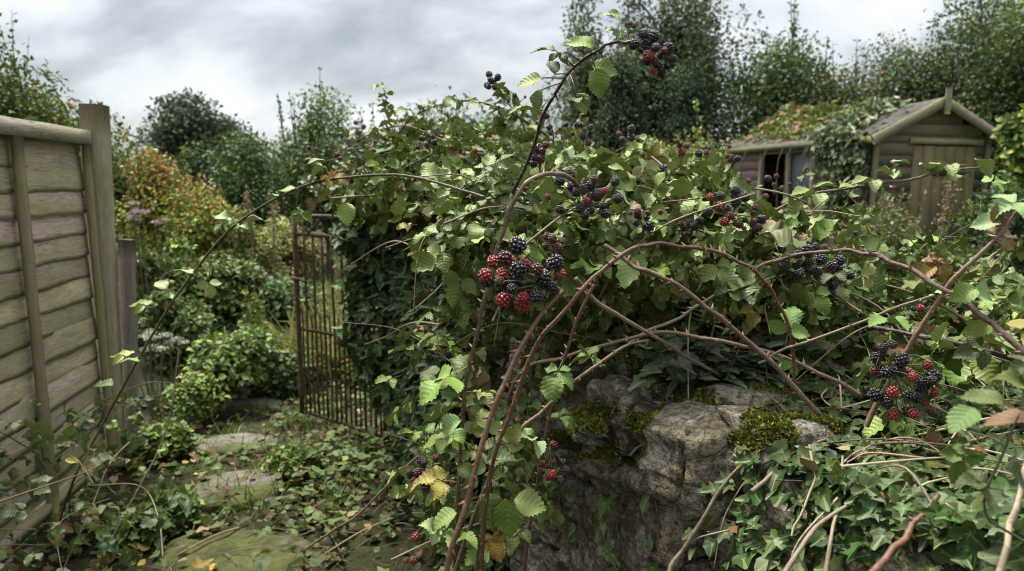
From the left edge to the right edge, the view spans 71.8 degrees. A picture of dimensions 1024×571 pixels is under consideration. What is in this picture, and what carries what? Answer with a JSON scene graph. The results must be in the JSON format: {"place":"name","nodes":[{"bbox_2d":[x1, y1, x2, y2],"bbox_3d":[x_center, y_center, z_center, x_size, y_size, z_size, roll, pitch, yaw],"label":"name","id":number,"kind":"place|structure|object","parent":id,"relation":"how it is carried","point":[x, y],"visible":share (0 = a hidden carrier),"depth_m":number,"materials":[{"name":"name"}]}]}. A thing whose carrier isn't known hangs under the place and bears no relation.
{"place":"outdoors","nodes":[
{"label":"outdoors","id":0,"kind":"place"},
{"bbox_2d":[0,188,1020,570],"bbox_3d":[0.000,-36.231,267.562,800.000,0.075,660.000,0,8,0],"label":"ground","id":1,"kind":"structure","parent":0,"point":[358,560],"depth_m":3.33,"materials":[{"name":"green plant"}]},
{"bbox_2d":[0,115,118,561],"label":"lap fence","id":2,"kind":"object","parent":1,"relation":"on","point":[51,331],"visible":0.84,"depth_m":3.12,"materials":[{"name":"brown wood"}]},
{"bbox_2d":[0,12,138,178],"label":"hazel shrub","id":3,"kind":"object","parent":1,"relation":"on","point":[21,101],"visible":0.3,"depth_m":6.01,"materials":[{"name":"green plant"}]},
{"bbox_2d":[0,381,201,570],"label":"bramble bush","id":4,"kind":"object","parent":1,"relation":"on","point":[40,486],"visible":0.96,"depth_m":2.48,"materials":[{"name":"green plant"}]},
{"bbox_2d":[96,349,191,569],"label":"bramble cane","id":5,"kind":"object","parent":4,"relation":"attached to","point":[143,469],"visible":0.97,"depth_m":2.67,"materials":[{"name":"brown plant"}]},
{"bbox_2d":[78,103,126,470],"bbox_3d":[-2.110,0.139,3.667,0.156,2.103,0.111,-1,8,-8],"label":"fence post","id":6,"kind":"object","parent":1,"relation":"on","point":[94,119],"visible":0.49,"depth_m":3.59,"materials":[{"name":"brown wood"}]},
{"bbox_2d":[118,239,139,457],"bbox_3d":[-2.057,0.412,3.803,0.132,1.324,0.070,2,8,17],"label":"short post","id":7,"kind":"object","parent":1,"relation":"on","point":[127,277],"visible":0.57,"depth_m":3.76,"materials":[{"name":"grey wood"}]},
{"bbox_2d":[80,119,197,267],"bbox_3d":[-6.548,-1.503,11.889,2.560,2.791,2.225,0,8,0],"label":"privet shrub","id":8,"kind":"object","parent":1,"relation":"on","point":[120,187],"visible":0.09,"depth_m":11.61,"materials":[{"name":"green plant"}]},
{"bbox_2d":[126,200,152,372],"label":"joe pye weed","id":9,"kind":"object","parent":1,"relation":"on","point":[134,218],"visible":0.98,"depth_m":5.58,"materials":[{"name":"green plant"}]},
{"bbox_2d":[101,477,204,547],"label":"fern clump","id":10,"kind":"object","parent":1,"relation":"on","point":[176,514],"visible":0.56,"depth_m":3.05,"materials":[{"name":"green plant"}]},
{"bbox_2d":[114,142,202,256],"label":"spindle shrub","id":11,"kind":"object","parent":1,"relation":"on","point":[147,197],"visible":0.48,"depth_m":7.46,"materials":[{"name":"green plant"}]},
{"bbox_2d":[149,218,169,291],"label":"joe pye weed","id":12,"kind":"object","parent":1,"relation":"on","point":[156,222],"visible":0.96,"depth_m":5.50,"materials":[{"name":"green plant"}]},
{"bbox_2d":[126,420,198,461],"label":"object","id":13,"kind":"object","parent":1,"relation":"on","point":[182,435],"visible":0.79,"depth_m":3.83,"materials":[{"name":"green plant"}]},
{"bbox_2d":[138,328,188,419],"bbox_3d":[-2.295,0.575,4.541,0.443,0.595,0.219,0,8,0],"label":"faded yarrow","id":14,"kind":"object","parent":1,"relation":"on","point":[146,336],"visible":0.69,"depth_m":4.55,"materials":[{"name":"grey plant"}]},
{"bbox_2d":[136,237,213,325],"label":"nettle clump","id":15,"kind":"object","parent":1,"relation":"on","point":[180,249],"visible":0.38,"depth_m":5.81,"materials":[{"name":"green plant"}]},
{"bbox_2d":[137,288,217,382],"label":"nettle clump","id":16,"kind":"object","parent":1,"relation":"on","point":[185,322],"visible":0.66,"depth_m":4.96,"materials":[{"name":"green plant"}]},
{"bbox_2d":[133,86,251,203],"bbox_3d":[-10.540,-4.138,23.624,3.353,4.804,3.692,2,8,17],"label":"oak tree","id":17,"kind":"object","parent":1,"relation":"on","point":[183,122],"visible":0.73,"depth_m":22.60,"materials":[{"name":"green plant"}]},
{"bbox_2d":[162,369,231,423],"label":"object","id":18,"kind":"object","parent":1,"relation":"on","point":[204,404],"visible":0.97,"depth_m":4.38,"materials":[{"name":"green plant"}]},
{"bbox_2d":[158,173,246,262],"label":"spindle shrub","id":19,"kind":"object","parent":1,"relation":"on","point":[197,226],"visible":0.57,"depth_m":6.98,"materials":[{"name":"green plant"}]},
{"bbox_2d":[0,376,422,570],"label":"ground cover","id":20,"kind":"object","parent":1,"relation":"on","point":[262,563],"visible":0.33,"depth_m":3.37,"materials":[{"name":"green plant"}]},
{"bbox_2d":[177,524,249,555],"bbox_3d":[-1.234,1.052,2.942,0.014,0.037,0.333,5,9,32],"label":"fallen stick","id":21,"kind":"object","parent":1,"relation":"on","point":[223,532],"visible":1,"depth_m":2.93,"materials":[{"name":"wood"}]},
{"bbox_2d":[189,247,266,339],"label":"nettle clump","id":22,"kind":"object","parent":1,"relation":"on","point":[232,276],"visible":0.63,"depth_m":6.07,"materials":[{"name":"green plant"}]},
{"bbox_2d":[178,323,288,403],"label":"geranium clump","id":23,"kind":"object","parent":1,"relation":"on","point":[237,363],"visible":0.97,"depth_m":4.71,"materials":[{"name":"green plant"}]},
{"bbox_2d":[152,530,317,570],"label":"paving stone","id":24,"kind":"object","parent":1,"relation":"on","point":[216,547],"visible":0.77,"depth_m":2.86,"materials":[{"name":"green stone"}]},
{"bbox_2d":[195,433,278,457],"bbox_3d":[-1.579,0.938,4.059,0.468,0.097,0.320,0,8,-3],"label":"paving stone","id":25,"kind":"object","parent":1,"relation":"on","point":[221,443],"visible":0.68,"depth_m":4.03,"materials":[{"name":"grey stone"}]},
{"bbox_2d":[192,468,285,513],"bbox_3d":[-1.355,1.020,3.469,0.470,0.097,0.429,-2,8,-12],"label":"paving stone","id":26,"kind":"object","parent":1,"relation":"on","point":[262,482],"visible":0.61,"depth_m":3.43,"materials":[{"name":"grey stone"}]},
{"bbox_2d":[141,276,340,364],"bbox_3d":[-2.297,0.365,6.570,2.425,0.897,2.362,3,9,23],"label":"daylily clump","id":27,"kind":"object","parent":1,"relation":"on","point":[239,315],"visible":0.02,"depth_m":6.11,"materials":[{"name":"green plant"}]},
{"bbox_2d":[169,124,321,240],"bbox_3d":[-3.893,-1.256,10.972,2.325,2.532,2.321,5,9,30],"label":"laurel shrub","id":28,"kind":"object","parent":1,"relation":"on","point":[239,162],"visible":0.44,"depth_m":10.31,"materials":[{"name":"green plant"}]},
{"bbox_2d":[239,190,254,314],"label":"seed stalk","id":29,"kind":"object","parent":1,"relation":"on","point":[247,205],"visible":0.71,"depth_m":5.89,"materials":[{"name":"brown plant"}]},
{"bbox_2d":[222,397,282,412],"bbox_3d":[-1.790,0.843,4.851,0.400,0.098,0.257,0,8,2],"label":"paving stone","id":30,"kind":"object","parent":1,"relation":"on","point":[242,405],"visible":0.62,"depth_m":4.80,"materials":[{"name":"stone"}]},
{"bbox_2d":[217,188,291,284],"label":"goldenrod clump","id":31,"kind":"object","parent":1,"relation":"on","point":[263,253],"visible":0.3,"depth_m":6.91,"materials":[{"name":"green plant"}]},
{"bbox_2d":[237,289,279,348],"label":"fern clump","id":32,"kind":"object","parent":1,"relation":"on","point":[246,319],"visible":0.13,"depth_m":5.47,"materials":[{"name":"green plant"}]},
{"bbox_2d":[115,414,416,570],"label":"twig litter","id":33,"kind":"object","parent":1,"relation":"on","point":[298,482],"visible":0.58,"depth_m":3.10,"materials":[{"name":"brown plant"}]},
{"bbox_2d":[58,158,484,521],"bbox_3d":[-1.054,0.426,2.140,2.477,1.569,0.145,6,10,39],"label":"bramble cane","id":34,"kind":"object","parent":1,"relation":"on","point":[345,212],"visible":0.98,"depth_m":1.79,"materials":[{"name":"green plant"}]},
{"bbox_2d":[268,204,278,279],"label":"seed stalk","id":35,"kind":"object","parent":1,"relation":"on","point":[272,221],"visible":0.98,"depth_m":6.38,"materials":[{"name":"brown plant"}]},
{"bbox_2d":[236,272,321,337],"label":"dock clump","id":36,"kind":"object","parent":1,"relation":"on","point":[277,295],"visible":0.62,"depth_m":6.10,"materials":[{"name":"green plant"}]},
{"bbox_2d":[266,348,311,396],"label":"geranium clump","id":37,"kind":"object","parent":1,"relation":"on","point":[284,375],"visible":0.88,"depth_m":4.96,"materials":[{"name":"green plant"}]},
{"bbox_2d":[254,192,324,288],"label":"goldenrod clump","id":38,"kind":"object","parent":1,"relation":"on","point":[287,259],"visible":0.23,"depth_m":7.54,"materials":[{"name":"green plant"}]},
{"bbox_2d":[260,443,322,481],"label":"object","id":39,"kind":"object","parent":1,"relation":"on","point":[297,456],"visible":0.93,"depth_m":3.62,"materials":[{"name":"green plant"}]},
{"bbox_2d":[241,65,380,281],"bbox_3d":[-2.614,-1.474,10.033,2.133,3.231,1.985,6,10,35],"label":"plum tree","id":40,"kind":"object","parent":1,"relation":"on","point":[314,132],"visible":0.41,"depth_m":9.64,"materials":[{"name":"green plant"}]},
{"bbox_2d":[291,214,389,444],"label":"iron gate","id":41,"kind":"structure","parent":1,"relation":"on","point":[300,329],"depth_m":4.33,"materials":[{"name":"brown metal"}]},
{"bbox_2d":[303,413,460,564],"bbox_3d":[-0.457,0.713,2.161,0.199,0.994,1.599,-4,9,-25],"label":"bramble cane","id":42,"kind":"object","parent":1,"relation":"on","point":[414,474],"visible":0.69,"depth_m":1.42,"materials":[{"name":"brown plant"}]},
{"bbox_2d":[391,190,452,421],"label":"gate pier","id":43,"kind":"structure","parent":1,"relation":"on","point":[392,247],"depth_m":3.63,"materials":[{"name":"stone"}]},
{"bbox_2d":[326,113,552,422],"bbox_3d":[-0.326,0.129,3.373,1.034,1.846,1.542,-4,9,-29],"label":"ivy","id":44,"kind":"object","parent":43,"relation":"attached to","point":[367,290],"visible":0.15,"depth_m":3.33,"materials":[{"name":"green plant"}]},
{"bbox_2d":[297,92,612,235],"bbox_3d":[-0.319,-0.433,2.842,1.021,0.523,1.781,-6,10,-35],"label":"bramble bush","id":45,"kind":"object","parent":44,"relation":"on","point":[467,143],"visible":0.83,"depth_m":2.51,"materials":[{"name":"green plant"}]},
{"bbox_2d":[304,121,443,202],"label":"bramble cane","id":46,"kind":"object","parent":45,"relation":"attached to","point":[321,194],"visible":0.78,"depth_m":2.65,"materials":[{"name":"green plant"}]},
{"bbox_2d":[370,82,405,159],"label":"bramble cane","id":47,"kind":"object","parent":45,"relation":"on","point":[386,111],"visible":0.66,"depth_m":2.71,"materials":[{"name":"green plant"}]},
{"bbox_2d":[378,94,546,135],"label":"bramble cane","id":48,"kind":"object","parent":45,"relation":"on","point":[448,101],"visible":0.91,"depth_m":2.30,"materials":[{"name":"green plant"}]},
{"bbox_2d":[484,71,530,134],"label":"bramble cane","id":49,"kind":"object","parent":45,"relation":"on","point":[498,92],"visible":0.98,"depth_m":2.22,"materials":[{"name":"green plant"}]},
{"bbox_2d":[350,85,571,142],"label":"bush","id":50,"kind":"object","parent":1,"relation":"on","point":[472,121],"visible":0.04,"depth_m":27.95,"materials":[{"name":"green plant"}]},
{"bbox_2d":[418,408,546,570],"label":"bramble shoot","id":51,"kind":"object","parent":1,"relation":"on","point":[505,515],"visible":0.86,"depth_m":1.16,"materials":[{"name":"plant"}]},
{"bbox_2d":[440,232,566,570],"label":"bramble cane","id":52,"kind":"object","parent":1,"relation":"on","point":[518,269],"visible":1,"depth_m":0.89,"materials":[{"name":"brown plant"}]},
{"bbox_2d":[0,377,1023,570],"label":"fallen leaves","id":53,"kind":"object","parent":1,"relation":"on","point":[933,435],"visible":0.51,"depth_m":3.13,"materials":[{"name":"brown plant"}]},
{"bbox_2d":[325,512,405,553],"bbox_3d":[-0.624,1.048,2.993,0.018,0.031,0.494,5,10,34],"label":"fallen stick","id":54,"kind":"object","parent":53,"relation":"on","point":[361,531],"visible":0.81,"depth_m":2.98,"materials":[{"name":"wood"}]},
{"bbox_2d":[541,0,651,149],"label":"birch tree","id":55,"kind":"object","parent":1,"relation":"on","point":[582,71],"visible":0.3,"depth_m":16.22,"materials":[{"name":"green plant"}]},
{"bbox_2d":[589,51,653,160],"bbox_3d":[2.324,-2.708,14.726,1.452,4.373,1.880,0,8,0],"label":"tree","id":56,"kind":"object","parent":1,"relation":"on","point":[618,111],"visible":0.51,"depth_m":14.46,"materials":[{"name":"green plant"}]},
{"bbox_2d":[478,241,798,570],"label":"bramble cane","id":57,"kind":"object","parent":1,"relation":"on","point":[549,327],"visible":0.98,"depth_m":1.04,"materials":[{"name":"brown plant"}]},
{"bbox_2d":[758,294,934,363],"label":"bramble cane","id":58,"kind":"object","parent":57,"relation":"attached to","point":[794,314],"visible":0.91,"depth_m":1.16,"materials":[{"name":"brown plant"}]},
{"bbox_2d":[624,98,730,175],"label":"shrub","id":59,"kind":"object","parent":1,"relation":"on","point":[667,150],"visible":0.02,"depth_m":8.58,"materials":[{"name":"green plant"}]},
{"bbox_2d":[651,57,726,172],"bbox_3d":[3.653,-2.627,14.793,1.885,4.195,1.691,-8,11,-43],"label":"yew tree","id":60,"kind":"object","parent":1,"relation":"on","point":[682,120],"visible":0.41,"depth_m":14.46,"materials":[{"name":"green plant"}]},
{"bbox_2d":[611,0,773,148],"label":"birch tree","id":61,"kind":"object","parent":1,"relation":"on","point":[693,43],"visible":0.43,"depth_m":15.74,"materials":[{"name":"green plant"}]},
{"bbox_2d":[469,305,993,570],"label":"stone wall","id":62,"kind":"structure","parent":1,"relation":"on","point":[679,457],"depth_m":1.35,"materials":[{"name":"stone"}]},
{"bbox_2d":[377,261,509,570],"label":"ivy","id":63,"kind":"object","parent":62,"relation":"attached to","point":[403,452],"visible":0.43,"depth_m":2.75,"materials":[{"name":"green plant"}]},
{"bbox_2d":[340,293,613,570],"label":"bramble bush","id":64,"kind":"object","parent":62,"relation":"on","point":[524,466],"visible":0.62,"depth_m":1.58,"materials":[{"name":"green plant"}]},
{"bbox_2d":[439,339,648,570],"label":"bramble cane","id":65,"kind":"object","parent":62,"relation":"attached to","point":[468,535],"visible":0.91,"depth_m":1.20,"materials":[{"name":"brown plant"}]},
{"bbox_2d":[505,284,595,570],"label":"bramble cane","id":66,"kind":"object","parent":62,"relation":"on","point":[552,386],"visible":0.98,"depth_m":1.25,"materials":[{"name":"green plant"}]},
{"bbox_2d":[492,373,658,570],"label":"ivy","id":67,"kind":"object","parent":62,"relation":"attached to","point":[609,553],"visible":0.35,"depth_m":1.49,"materials":[{"name":"green plant"}]},
{"bbox_2d":[385,112,876,353],"bbox_3d":[0.263,-0.072,1.797,1.162,0.703,1.248,4,9,24],"label":"bramble bush","id":68,"kind":"object","parent":62,"relation":"on","point":[658,196],"visible":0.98,"depth_m":1.44,"materials":[{"name":"green plant"}]},
{"bbox_2d":[409,167,585,522],"bbox_3d":[-0.043,0.130,1.208,0.308,0.656,0.168,2,8,14],"label":"bramble cane","id":69,"kind":"object","parent":68,"relation":"attached to","point":[434,476],"visible":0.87,"depth_m":1.21,"materials":[{"name":"green plant"}]},
{"bbox_2d":[507,9,677,193],"bbox_3d":[0.120,-0.293,1.168,0.256,0.285,0.253,0,8,0],"label":"bramble cane","id":70,"kind":"object","parent":68,"relation":"attached to","point":[602,73],"visible":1,"depth_m":1.09,"materials":[{"name":"green plant"}]},
{"bbox_2d":[627,242,854,342],"bbox_3d":[0.412,0.022,1.266,0.399,0.205,0.102,1,8,7],"label":"bramble cane","id":71,"kind":"object","parent":68,"relation":"attached to","point":[821,260],"visible":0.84,"depth_m":1.24,"materials":[{"name":"plant"}]},
{"bbox_2d":[776,158,1011,210],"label":"bramble cane","id":72,"kind":"object","parent":68,"relation":"on","point":[985,166],"visible":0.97,"depth_m":1.53,"materials":[{"name":"green plant"}]},
{"bbox_2d":[483,327,861,567],"bbox_3d":[0.199,0.487,1.391,0.828,0.846,0.157,5,10,33],"label":"bramble cane","id":73,"kind":"object","parent":62,"relation":"on","point":[779,355],"visible":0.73,"depth_m":1.28,"materials":[{"name":"brown plant"}]},
{"bbox_2d":[667,464,741,570],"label":"dead stick","id":74,"kind":"object","parent":62,"relation":"on","point":[699,523],"visible":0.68,"depth_m":1.12,"materials":[{"name":"wood"}]},
{"bbox_2d":[604,323,868,398],"bbox_3d":[0.443,0.154,1.452,0.615,0.137,0.262,0,8,0],"label":"ivy","id":75,"kind":"object","parent":62,"relation":"on","point":[722,359],"visible":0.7,"depth_m":1.39,"materials":[{"name":"green plant"}]},
{"bbox_2d":[574,277,719,374],"bbox_3d":[0.252,0.079,1.287,0.340,0.214,0.017,-4,9,-28],"label":"bramble cane","id":76,"kind":"object","parent":75,"relation":"on","point":[578,281],"visible":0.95,"depth_m":1.27,"materials":[{"name":"brown plant"}]},
{"bbox_2d":[750,437,826,492],"bbox_3d":[0.429,0.273,1.094,0.173,0.060,0.018,-4,9,-28],"label":"dead stick","id":77,"kind":"object","parent":62,"relation":"on","point":[756,487],"visible":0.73,"depth_m":1.07,"materials":[{"name":"wood"}]},
{"bbox_2d":[615,307,1023,570],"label":"ivy","id":78,"kind":"object","parent":62,"relation":"attached to","point":[882,495],"visible":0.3,"depth_m":1.00,"materials":[{"name":"green plant"}]},
{"bbox_2d":[603,243,821,416],"bbox_3d":[0.302,0.066,1.085,0.334,0.252,0.034,2,8,17],"label":"bramble cane","id":79,"kind":"object","parent":78,"relation":"on","point":[768,359],"visible":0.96,"depth_m":1.07,"materials":[{"name":"brown plant"}]},
{"bbox_2d":[790,444,815,536],"bbox_3d":[0.415,0.287,0.995,0.020,0.092,0.125,5,9,30],"label":"dead stick","id":80,"kind":"object","parent":78,"relation":"on","point":[806,500],"visible":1,"depth_m":0.99,"materials":[{"name":"wood"}]},
{"bbox_2d":[782,504,850,570],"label":"dead stick","id":81,"kind":"object","parent":78,"relation":"on","point":[803,543],"visible":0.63,"depth_m":0.90,"materials":[{"name":"wood"}]},
{"bbox_2d":[823,455,843,570],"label":"dead stick","id":82,"kind":"object","parent":78,"relation":"on","point":[829,550],"visible":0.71,"depth_m":0.92,"materials":[{"name":"wood"}]},
{"bbox_2d":[773,245,1023,355],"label":"bramble cane","id":83,"kind":"object","parent":78,"relation":"on","point":[1003,333],"visible":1,"depth_m":0.97,"materials":[{"name":"brown plant"}]},
{"bbox_2d":[948,277,1023,369],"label":"bramble shoot","id":84,"kind":"object","parent":83,"relation":"attached to","point":[975,332],"visible":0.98,"depth_m":0.94,"materials":[{"name":"plant"}]},
{"bbox_2d":[868,493,940,570],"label":"dead stick","id":85,"kind":"object","parent":78,"relation":"on","point":[880,564],"visible":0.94,"depth_m":0.82,"materials":[{"name":"wood"}]},
{"bbox_2d":[939,353,1023,541],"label":"bramble shoot","id":86,"kind":"object","parent":78,"relation":"on","point":[959,419],"visible":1,"depth_m":0.69,"materials":[{"name":"plant"}]},
{"bbox_2d":[995,463,1023,570],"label":"dead stick","id":87,"kind":"object","parent":78,"relation":"on","point":[1007,543],"visible":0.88,"depth_m":0.74,"materials":[{"name":"wood"}]},
{"bbox_2d":[652,167,1023,398],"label":"bramble bush","id":88,"kind":"object","parent":62,"relation":"on","point":[906,284],"visible":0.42,"depth_m":1.42,"materials":[{"name":"green plant"}]},
{"bbox_2d":[850,264,1023,459],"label":"bramble bush","id":89,"kind":"object","parent":62,"relation":"on","point":[924,351],"visible":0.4,"depth_m":1.18,"materials":[{"name":"green plant"}]},
{"bbox_2d":[863,193,1023,427],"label":"bramble cane","id":90,"kind":"object","parent":89,"relation":"attached to","point":[998,218],"visible":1,"depth_m":1.00,"materials":[{"name":"plant"}]},
{"bbox_2d":[869,325,1023,361],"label":"bramble cane","id":91,"kind":"object","parent":89,"relation":"on","point":[991,343],"visible":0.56,"depth_m":1.10,"materials":[{"name":"brown plant"}]},
{"bbox_2d":[695,0,882,206],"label":"sycamore tree","id":92,"kind":"object","parent":1,"relation":"on","point":[774,98],"visible":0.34,"depth_m":14.43,"materials":[{"name":"green plant"}]},
{"bbox_2d":[725,87,1005,253],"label":"garden shed","id":93,"kind":"structure","parent":1,"relation":"on","point":[947,129],"depth_m":8.65,"materials":[{"name":"brown wood"}]},
{"bbox_2d":[757,148,816,214],"bbox_3d":[3.812,-1.457,9.847,0.074,0.899,1.197,-2,8,-16],"label":"window","id":94,"kind":"structure","parent":93,"relation":"in","point":[794,158],"depth_m":9.70,"materials":[{"name":"grey wood"}]},
{"bbox_2d":[724,95,881,213],"bbox_3d":[4.126,-1.364,10.360,1.183,2.809,2.452,-2,8,-16],"label":"virginia creeper","id":95,"kind":"object","parent":93,"relation":"attached to","point":[793,123],"visible":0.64,"depth_m":10.17,"materials":[{"name":"green plant"}]},
{"bbox_2d":[908,145,976,253],"bbox_3d":[5.293,-0.748,8.739,0.960,1.920,0.079,-2,8,-16],"label":"door","id":96,"kind":"structure","parent":93,"relation":"in","point":[966,155],"depth_m":8.68,"materials":[{"name":"brown wood"}]},
{"bbox_2d":[785,18,968,110],"bbox_3d":[7.160,-2.614,13.610,3.647,4.563,3.834,0,8,0],"label":"apple tree","id":97,"kind":"object","parent":1,"relation":"on","point":[840,101],"visible":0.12,"depth_m":13.38,"materials":[{"name":"green plant"}]},
{"bbox_2d":[859,162,930,304],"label":"willowherb clump","id":98,"kind":"object","parent":1,"relation":"on","point":[896,223],"visible":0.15,"depth_m":5.92,"materials":[{"name":"green plant"}]},
{"bbox_2d":[855,0,1023,188],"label":"ash tree","id":99,"kind":"object","parent":1,"relation":"on","point":[924,69],"visible":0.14,"depth_m":12.23,"materials":[{"name":"green plant"}]},
{"bbox_2d":[934,180,961,229],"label":"seed stalk","id":100,"kind":"object","parent":1,"relation":"on","point":[948,200],"visible":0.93,"depth_m":3.87,"materials":[{"name":"brown plant"}]},
{"bbox_2d":[900,222,1021,318],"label":"willowherb clump","id":101,"kind":"object","parent":1,"relation":"on","point":[960,254],"visible":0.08,"depth_m":5.57,"materials":[{"name":"green plant"}]},
{"bbox_2d":[911,0,1023,189],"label":"beech tree","id":102,"kind":"object","parent":1,"relation":"on","point":[1005,73],"visible":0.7,"depth_m":10.64,"materials":[{"name":"green plant"}]},
{"bbox_2d":[970,103,1023,275],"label":"hazel shrub","id":103,"kind":"object","parent":1,"relation":"on","point":[1010,129],"visible":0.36,"depth_m":7.86,"materials":[{"name":"green plant"}]},
{"bbox_2d":[0,0,1023,187],"label":"sky","id":104,"kind":"structure","parent":0,"point":[119,54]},
{"bbox_2d":[117,248,1023,522],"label":"grass","id":105,"kind":"structure","parent":0,"point":[287,342],"depth_m":5.00,"materials":[{"name":"green plant"}]},
{"bbox_2d":[806,95,911,233],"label":"variegated ivy","id":106,"kind":"object","parent":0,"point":[841,154],"visible":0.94,"depth_m":8.74,"materials":[{"name":"green plant"}]},
{"bbox_2d":[949,179,1023,274],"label":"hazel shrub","id":107,"kind":"object","parent":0,"point":[986,201],"visible":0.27,"depth_m":7.57,"materials":[{"name":"green plant"}]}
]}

